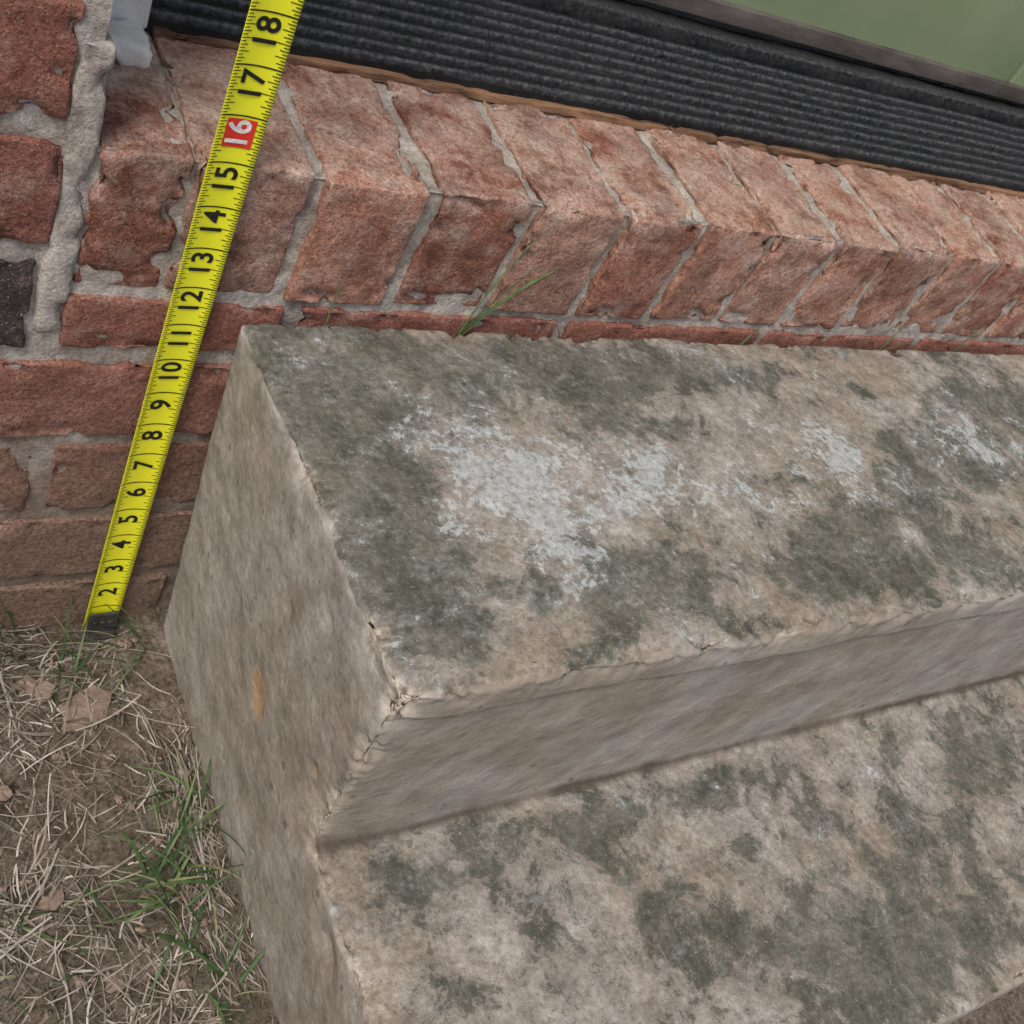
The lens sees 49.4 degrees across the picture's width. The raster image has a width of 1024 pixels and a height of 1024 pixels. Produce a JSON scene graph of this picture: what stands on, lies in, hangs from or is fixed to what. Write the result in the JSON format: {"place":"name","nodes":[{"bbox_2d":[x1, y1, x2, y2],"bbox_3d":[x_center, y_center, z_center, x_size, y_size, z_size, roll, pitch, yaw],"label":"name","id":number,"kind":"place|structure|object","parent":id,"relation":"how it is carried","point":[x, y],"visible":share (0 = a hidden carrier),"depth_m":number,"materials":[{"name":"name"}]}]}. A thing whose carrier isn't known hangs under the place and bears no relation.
{"place":"outdoors","nodes":[
{"label":"outdoors","id":0,"kind":"place"},
{"bbox_2d":[111,0,151,28],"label":"door frame","id":1,"kind":"object","parent":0,"point":[121,10],"visible":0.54,"depth_m":0.56,"materials":[{"name":"white paint"}]},
{"bbox_2d":[0,607,1023,1023],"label":"ground","id":2,"kind":"structure","parent":0,"point":[154,669],"depth_m":0.69,"materials":[{"name":"soil"}]},
{"bbox_2d":[0,599,29,670],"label":"grass tuft","id":3,"kind":"object","parent":2,"relation":"on","point":[13,626],"visible":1,"depth_m":0.72,"materials":[{"name":"beige plant"}]},
{"bbox_2d":[0,883,123,1017],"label":"grass tuft","id":4,"kind":"object","parent":2,"relation":"on","point":[52,939],"visible":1,"depth_m":0.63,"materials":[{"name":"beige plant"}]},
{"bbox_2d":[49,598,98,741],"bbox_3d":[-0.291,0.095,0.732,0.060,0.059,0.104,-12,57,-40],"label":"grass tuft","id":5,"kind":"object","parent":2,"relation":"on","point":[76,668],"visible":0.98,"depth_m":0.75,"materials":[{"name":"plant"}]},
{"bbox_2d":[38,592,156,695],"bbox_3d":[-0.281,0.082,0.754,0.066,0.057,0.068,33,40,1],"label":"grass tuft","id":6,"kind":"object","parent":2,"relation":"on","point":[133,632],"visible":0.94,"depth_m":0.77,"materials":[{"name":"plant"}]},
{"bbox_2d":[0,638,211,1020],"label":"dead leaves","id":7,"kind":"object","parent":2,"relation":"on","point":[79,699],"visible":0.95,"depth_m":0.72,"materials":[{"name":"brown plant"}]},
{"bbox_2d":[0,622,272,1023],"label":"dry grass thatch","id":8,"kind":"object","parent":2,"relation":"on","point":[5,932],"visible":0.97,"depth_m":0.68,"materials":[{"name":"plant"}]},
{"bbox_2d":[62,737,250,1011],"bbox_3d":[-0.202,0.215,0.669,0.131,0.082,0.119,43,42,12],"label":"grass tuft","id":9,"kind":"object","parent":2,"relation":"on","point":[155,871],"visible":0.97,"depth_m":0.68,"materials":[{"name":"green plant"}]},
{"bbox_2d":[125,746,226,872],"bbox_3d":[-0.204,0.182,0.701,0.070,0.051,0.090,-4,52,-35],"label":"grass tuft","id":10,"kind":"object","parent":2,"relation":"on","point":[187,785],"visible":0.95,"depth_m":0.71,"materials":[{"name":"green plant"}]},
{"bbox_2d":[82,0,303,640],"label":"tape measure","id":11,"kind":"object","parent":2,"relation":"on","point":[270,26],"visible":1,"depth_m":0.57,"materials":[{"name":"yellow metal"}]},
{"bbox_2d":[168,890,271,1023],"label":"grass tuft","id":12,"kind":"object","parent":2,"relation":"on","point":[218,974],"visible":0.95,"depth_m":0.66,"materials":[{"name":"green plant"}]},
{"bbox_2d":[0,0,1023,628],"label":"wall bricks","id":13,"kind":"object","parent":2,"relation":"on","point":[38,40],"depth_m":0.64,"materials":[{"name":"red brick"}]},
{"bbox_2d":[0,0,112,586],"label":"joint mortar","id":14,"kind":"object","parent":13,"relation":"attached to","point":[34,120],"visible":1,"depth_m":0.49,"materials":[{"name":"grey concrete"}]},
{"bbox_2d":[31,31,116,332],"bbox_3d":[-0.210,-0.155,0.524,0.018,0.165,0.034,-4,52,-35],"label":"end joint mortar","id":15,"kind":"object","parent":13,"relation":"attached to","point":[60,256],"visible":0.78,"depth_m":0.51,"materials":[{"name":"grey concrete"}]},
{"bbox_2d":[5,286,1023,608],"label":"joint mortar","id":16,"kind":"object","parent":13,"relation":"attached to","point":[41,454],"visible":0.16,"depth_m":0.66,"materials":[{"name":"grey concrete"}]},
{"bbox_2d":[69,146,1023,343],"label":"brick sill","id":17,"kind":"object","parent":13,"relation":"attached to","point":[306,218],"visible":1,"depth_m":0.66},
{"bbox_2d":[155,49,1023,261],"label":"sill mortar top","id":18,"kind":"object","parent":17,"relation":"on","point":[414,155],"visible":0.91,"depth_m":0.67,"materials":[{"name":"grey concrete"}]},
{"bbox_2d":[150,26,1023,198],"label":"wood strip","id":19,"kind":"object","parent":18,"relation":"on","point":[381,75],"visible":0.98,"depth_m":0.72,"materials":[{"name":"brown wood"}]},
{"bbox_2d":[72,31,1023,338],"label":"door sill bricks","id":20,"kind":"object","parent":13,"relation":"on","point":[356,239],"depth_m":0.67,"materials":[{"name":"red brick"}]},
{"bbox_2d":[732,325,762,344],"bbox_3d":[0.172,-0.130,0.832,0.034,0.021,0.006,-4,52,-35],"label":"grass sprout","id":21,"kind":"object","parent":13,"relation":"attached to","point":[748,337],"depth_m":0.84,"materials":[{"name":"green plant"}]},
{"bbox_2d":[879,323,919,349],"bbox_3d":[0.310,-0.147,0.927,0.051,0.033,0.016,18,42,-16],"label":"grass sprout","id":22,"kind":"object","parent":13,"relation":"attached to","point":[891,338],"depth_m":0.93,"materials":[{"name":"green plant"}]},
{"bbox_2d":[947,324,986,351],"bbox_3d":[0.395,-0.152,0.981,0.046,0.037,0.008,-4,52,-35],"label":"grass sprout","id":23,"kind":"object","parent":13,"relation":"attached to","point":[955,349],"depth_m":0.98,"materials":[{"name":"green plant"}]},
{"bbox_3d":[0.957,-0.997,0.397,1.830,2.116,0.051,-4,52,-35],"label":"door","id":24,"kind":"object","parent":13,"relation":"attached to","visible":0},
{"bbox_2d":[108,17,152,68],"bbox_3d":[-0.201,-0.233,0.543,0.046,0.015,0.034,-4,52,-35],"label":"white caulk","id":25,"kind":"object","parent":24,"relation":"on","point":[129,37],"visible":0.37,"depth_m":0.54,"materials":[{"name":"paint"}]},
{"bbox_2d":[164,323,1023,1023],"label":"concrete steps","id":26,"kind":"structure","parent":2,"relation":"on","point":[594,681],"depth_m":0.66,"materials":[{"name":"grey concrete"}]},
{"bbox_2d":[324,280,342,327],"bbox_3d":[-0.092,-0.123,0.614,0.009,0.080,0.032,-4,52,-35],"label":"grass sprout","id":27,"kind":"object","parent":26,"relation":"on","point":[332,306],"depth_m":0.63,"materials":[{"name":"green plant"}]},
{"bbox_2d":[625,0,1023,106],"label":"wall","id":28,"kind":"structure","parent":2,"relation":"on","point":[723,25],"depth_m":1.01,"materials":[{"name":"paint"}]},
{"bbox_2d":[725,0,1023,85],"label":"green door","id":29,"kind":"structure","parent":28,"relation":"attached to","point":[984,37],"depth_m":0.99,"materials":[{"name":"paint"}]},
{"bbox_2d":[454,236,610,336],"bbox_3d":[0.011,-0.141,0.681,0.104,0.099,0.011,-4,52,-35],"label":"grass sprout","id":30,"kind":"object","parent":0,"point":[473,322],"depth_m":0.69,"materials":[{"name":"green plant"}]},
{"bbox_3d":[0.941,-0.258,1.371,0.828,0.086,0.103,-4,52,-35],"label":"sill mortar","id":31,"kind":"object","parent":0,"visible":0},
{"bbox_3d":[0.495,-0.346,1.111,1.749,0.013,0.138,-4,52,-35],"label":"threshold base","id":32,"kind":"object","parent":31,"relation":"on","visible":0},
{"bbox_2d":[144,0,1023,191],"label":"ribbed threshold","id":33,"kind":"object","parent":32,"relation":"on","point":[634,61],"visible":0.95,"depth_m":0.80,"materials":[{"name":"black rubber"}]},
{"bbox_2d":[640,0,1023,104],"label":"door shoe","id":34,"kind":"object","parent":33,"relation":"on","point":[747,18],"depth_m":0.95,"materials":[{"name":"metal"}]}
]}

